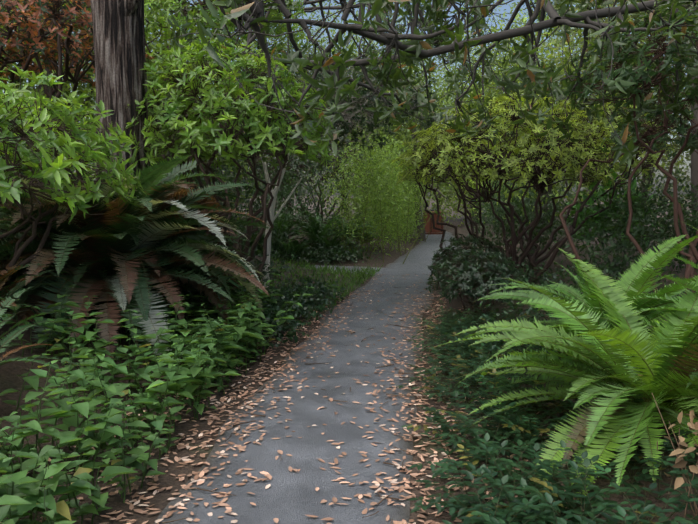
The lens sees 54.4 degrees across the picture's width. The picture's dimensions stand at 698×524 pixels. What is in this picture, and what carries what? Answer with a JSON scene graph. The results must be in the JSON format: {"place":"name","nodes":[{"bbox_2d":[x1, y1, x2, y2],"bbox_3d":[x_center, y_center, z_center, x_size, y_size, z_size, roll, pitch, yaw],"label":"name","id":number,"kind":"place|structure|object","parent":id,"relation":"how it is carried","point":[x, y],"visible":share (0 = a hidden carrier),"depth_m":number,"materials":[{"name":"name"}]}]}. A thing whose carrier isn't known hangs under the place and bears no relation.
{"place":"outdoors","nodes":[
{"label":"outdoors","id":0,"kind":"place"},
{"bbox_2d":[154,225,456,523],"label":"path","id":1,"kind":"structure","parent":0,"point":[287,496],"depth_m":4.75,"materials":[{"name":"concrete"}]},
{"bbox_2d":[151,282,454,523],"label":"twig debris","id":2,"kind":"object","parent":1,"relation":"on","point":[172,447],"visible":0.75,"depth_m":5.13,"materials":[{"name":"brown wood"}]},
{"bbox_2d":[423,209,443,234],"bbox_3d":[3.476,-1.680,27.968,0.660,1.055,0.660,-2,6,-21],"label":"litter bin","id":3,"kind":"object","parent":1,"relation":"on","point":[428,225],"visible":0.6,"depth_m":27.75,"materials":[{"name":"paint"}]},
{"bbox_2d":[2,0,690,195],"label":"sky","id":4,"kind":"structure","parent":0,"point":[507,7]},
{"bbox_2d":[0,196,697,523],"bbox_3d":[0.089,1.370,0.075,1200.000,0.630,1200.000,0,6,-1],"label":"ground","id":5,"kind":"structure","parent":0,"point":[9,373],"depth_m":4.97,"materials":[{"name":"soil"}]},
{"bbox_2d":[0,0,95,173],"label":"tree","id":6,"kind":"object","parent":5,"relation":"on","point":[10,66],"depth_m":12.57,"materials":[{"name":"plant"}]},
{"bbox_2d":[0,64,144,326],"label":"rhododendron shrub","id":7,"kind":"object","parent":5,"relation":"on","point":[51,174],"depth_m":5.45,"materials":[{"name":"green plant"}]},
{"bbox_2d":[0,0,153,272],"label":"copper shrub","id":8,"kind":"object","parent":5,"relation":"on","point":[39,8],"depth_m":9.14,"materials":[{"name":"brown plant"}]},
{"bbox_2d":[0,0,176,147],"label":"tree","id":9,"kind":"object","parent":5,"relation":"on","point":[151,45],"depth_m":13.07,"materials":[{"name":"green plant"}]},
{"bbox_2d":[3,4,195,174],"bbox_3d":[-6.627,-4.672,16.478,6.148,9.555,6.139,0,6,-1],"label":"tree","id":10,"kind":"object","parent":5,"relation":"on","point":[91,69],"depth_m":16.13,"materials":[{"name":"green plant"}]},
{"bbox_2d":[90,0,149,290],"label":"tree trunk","id":11,"kind":"object","parent":5,"relation":"on","point":[119,47],"visible":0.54,"depth_m":7.80,"materials":[{"name":"brown plant"}]},
{"bbox_2d":[0,142,273,380],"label":"fern","id":12,"kind":"object","parent":5,"relation":"on","point":[148,239],"visible":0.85,"depth_m":6.23,"materials":[{"name":"green plant"}]},
{"bbox_2d":[0,255,313,523],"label":"herbs","id":13,"kind":"object","parent":5,"relation":"on","point":[27,488],"depth_m":4.38,"materials":[{"name":"green plant"}]},
{"bbox_2d":[77,0,268,200],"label":"tree","id":14,"kind":"object","parent":5,"relation":"on","point":[164,44],"depth_m":20.88,"materials":[{"name":"green plant"}]},
{"bbox_2d":[77,3,271,231],"bbox_3d":[-3.619,-2.597,14.197,4.139,5.944,4.162,0,6,-1],"label":"tree","id":15,"kind":"object","parent":5,"relation":"on","point":[168,94],"depth_m":13.85,"materials":[{"name":"green plant"}]},
{"bbox_2d":[0,204,391,372],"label":"ferns","id":16,"kind":"object","parent":5,"relation":"on","point":[9,295],"visible":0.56,"depth_m":5.66,"materials":[{"name":"green plant"}]},
{"bbox_2d":[85,0,333,294],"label":"rhododendron shrub","id":17,"kind":"object","parent":5,"relation":"on","point":[256,125],"depth_m":8.38,"materials":[{"name":"green plant"}]},
{"bbox_2d":[93,250,346,348],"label":"plants","id":18,"kind":"object","parent":5,"relation":"on","point":[316,297],"visible":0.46,"depth_m":8.64,"materials":[{"name":"green plant"}]},
{"bbox_2d":[154,0,331,218],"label":"tree","id":19,"kind":"object","parent":5,"relation":"on","point":[259,83],"depth_m":29.77,"materials":[{"name":"green plant"}]},
{"bbox_2d":[106,273,463,523],"bbox_3d":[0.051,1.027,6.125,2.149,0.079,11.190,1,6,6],"label":"fallen leaves","id":20,"kind":"object","parent":5,"relation":"on","point":[242,448],"visible":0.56,"depth_m":4.52,"materials":[{"name":"brown plant"}]},
{"bbox_2d":[200,0,371,217],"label":"tree","id":21,"kind":"object","parent":5,"relation":"on","point":[300,44],"depth_m":24.09,"materials":[{"name":"green plant"}]},
{"bbox_2d":[195,127,383,231],"bbox_3d":[-1.938,-2.352,18.984,5.861,3.239,3.097,-2,6,-21],"label":"shrub","id":22,"kind":"object","parent":5,"relation":"on","point":[309,163],"depth_m":18.84,"materials":[{"name":"green plant"}]},
{"bbox_2d":[1,305,590,523],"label":"fallen leaves","id":23,"kind":"object","parent":5,"relation":"on","point":[269,476],"visible":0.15,"depth_m":4.52,"materials":[{"name":"brown plant"}]},
{"bbox_2d":[235,224,357,258],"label":"shrubs","id":24,"kind":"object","parent":5,"relation":"on","point":[294,243],"depth_m":16.46,"materials":[{"name":"green plant"}]},
{"bbox_2d":[246,257,382,305],"bbox_3d":[-0.590,0.117,12.338,1.935,0.609,4.819,1,6,10],"label":"grass patch","id":25,"kind":"object","parent":5,"relation":"on","point":[358,274],"visible":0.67,"depth_m":12.58,"materials":[{"name":"green plant"}]},
{"bbox_2d":[199,41,437,287],"bbox_3d":[-0.393,-1.560,11.050,3.891,3.887,3.218,0,6,-1],"label":"tree","id":26,"kind":"object","parent":5,"relation":"on","point":[364,92],"depth_m":10.47,"materials":[{"name":"green plant"}]},
{"bbox_2d":[260,40,428,213],"bbox_3d":[-0.595,-7.675,39.340,12.003,10.251,8.111,0,6,-1],"label":"tree","id":27,"kind":"object","parent":5,"relation":"on","point":[344,146],"depth_m":39.33,"materials":[{"name":"green plant"}]},
{"bbox_2d":[0,143,697,278],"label":"shrubs","id":28,"kind":"object","parent":5,"relation":"on","point":[647,230],"visible":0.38,"depth_m":12.62,"materials":[{"name":"green plant"}]},
{"bbox_2d":[279,0,451,217],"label":"tree","id":29,"kind":"object","parent":5,"relation":"on","point":[334,32],"depth_m":29.90,"materials":[{"name":"green plant"}]},
{"bbox_2d":[319,125,455,263],"bbox_3d":[1.877,-2.499,25.017,3.498,4.250,19.053,1,6,6],"label":"hedge","id":30,"kind":"object","parent":5,"relation":"on","point":[383,188],"depth_m":17.61,"materials":[{"name":"green plant"}]},
{"bbox_2d":[310,40,472,204],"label":"tree","id":31,"kind":"object","parent":5,"relation":"on","point":[400,135],"depth_m":45.66,"materials":[{"name":"green plant"}]},
{"bbox_2d":[351,62,450,209],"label":"tree","id":32,"kind":"object","parent":5,"relation":"on","point":[407,126],"depth_m":40.81,"materials":[{"name":"green plant"}]},
{"bbox_2d":[339,55,478,240],"bbox_3d":[2.188,-4.135,23.694,5.071,6.947,5.190,0,6,-1],"label":"tree","id":33,"kind":"object","parent":5,"relation":"on","point":[406,135],"depth_m":23.36,"materials":[{"name":"green plant"}]},
{"bbox_2d":[369,51,496,212],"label":"tree","id":34,"kind":"object","parent":5,"relation":"on","point":[435,76],"depth_m":37.02,"materials":[{"name":"green plant"}]},
{"bbox_2d":[193,235,697,321],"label":"ground ivy leaves","id":35,"kind":"object","parent":5,"relation":"on","point":[314,254],"visible":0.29,"depth_m":10.94,"materials":[{"name":"green plant"}]},
{"bbox_2d":[427,155,516,226],"bbox_3d":[6.013,-3.705,32.821,5.088,4.301,4.169,0,6,-1],"label":"shrub","id":36,"kind":"object","parent":5,"relation":"on","point":[452,203],"depth_m":32.66,"materials":[{"name":"green plant"}]},
{"bbox_2d":[433,75,518,220],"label":"tree","id":37,"kind":"object","parent":5,"relation":"on","point":[479,140],"depth_m":35.78,"materials":[{"name":"green plant"}]},
{"bbox_2d":[426,233,526,320],"bbox_3d":[1.722,0.214,9.543,1.460,1.137,3.603,0,6,-1],"label":"low shrub","id":38,"kind":"object","parent":5,"relation":"on","point":[469,275],"depth_m":8.54,"materials":[{"name":"green plant"}]},
{"bbox_2d":[434,14,543,216],"bbox_3d":[8.443,-8.316,39.392,8.107,11.901,6.091,0,6,-1],"label":"tree","id":39,"kind":"object","parent":5,"relation":"on","point":[477,69],"depth_m":39.11,"materials":[{"name":"green plant"}]},
{"bbox_2d":[436,0,574,222],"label":"tree","id":40,"kind":"object","parent":5,"relation":"on","point":[504,53],"depth_m":26.23,"materials":[{"name":"green plant"}]},
{"bbox_2d":[454,5,610,210],"bbox_3d":[8.675,-6.573,30.586,8.108,9.945,8.032,0,6,-1],"label":"tree","id":41,"kind":"object","parent":5,"relation":"on","point":[511,88],"depth_m":30.11,"materials":[{"name":"green plant"}]},
{"bbox_2d":[391,90,686,285],"bbox_3d":[3.177,-1.157,11.409,4.893,3.244,4.208,0,6,-1],"label":"shrub","id":42,"kind":"object","parent":5,"relation":"on","point":[487,196],"depth_m":10.61,"materials":[{"name":"green plant"}]},
{"bbox_2d":[442,38,638,202],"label":"tree","id":43,"kind":"object","parent":5,"relation":"on","point":[554,103],"visible":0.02,"depth_m":42.76,"materials":[{"name":"green plant"}]},
{"bbox_2d":[395,298,697,523],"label":"ground cover","id":44,"kind":"object","parent":5,"relation":"on","point":[533,511],"depth_m":3.77,"materials":[{"name":"green plant"}]},
{"bbox_2d":[431,222,697,499],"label":"fern","id":45,"kind":"object","parent":5,"relation":"on","point":[606,320],"visible":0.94,"depth_m":4.33,"materials":[{"name":"green plant"}]},
{"bbox_2d":[462,4,673,257],"bbox_3d":[4.634,-2.748,14.804,4.528,5.665,4.583,0,6,-1],"label":"tree","id":46,"kind":"object","parent":5,"relation":"on","point":[561,72],"depth_m":14.50,"materials":[{"name":"green plant"}]},
{"bbox_2d":[498,0,689,235],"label":"tree","id":47,"kind":"object","parent":5,"relation":"on","point":[575,48],"depth_m":21.39,"materials":[{"name":"green plant"}]},
{"bbox_2d":[566,168,662,246],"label":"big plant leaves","id":48,"kind":"object","parent":5,"relation":"on","point":[596,207],"visible":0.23,"depth_m":12.26,"materials":[{"name":"green plant"}]},
{"bbox_2d":[536,0,692,249],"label":"tree","id":49,"kind":"object","parent":5,"relation":"on","point":[676,146],"depth_m":16.28,"materials":[{"name":"green plant"}]},
{"bbox_2d":[549,0,697,268],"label":"tree","id":50,"kind":"object","parent":5,"relation":"on","point":[694,168],"depth_m":12.15,"materials":[{"name":"green plant"}]},
{"bbox_2d":[559,0,697,319],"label":"tree","id":51,"kind":"object","parent":5,"relation":"on","point":[634,77],"depth_m":7.59,"materials":[{"name":"green plant"}]},
{"bbox_2d":[652,393,697,519],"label":"dry plant leaves","id":52,"kind":"object","parent":5,"relation":"on","point":[679,481],"visible":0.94,"depth_m":3.06,"materials":[{"name":"brown plant"}]},
{"bbox_2d":[297,264,409,274],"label":"side path","id":53,"kind":"structure","parent":0,"point":[387,271],"depth_m":14.73,"materials":[{"name":"concrete"}]},
{"bbox_2d":[165,0,697,167],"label":"canopy tree","id":54,"kind":"object","parent":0,"point":[531,75],"depth_m":6.75,"materials":[{"name":"green plant"}]}
]}

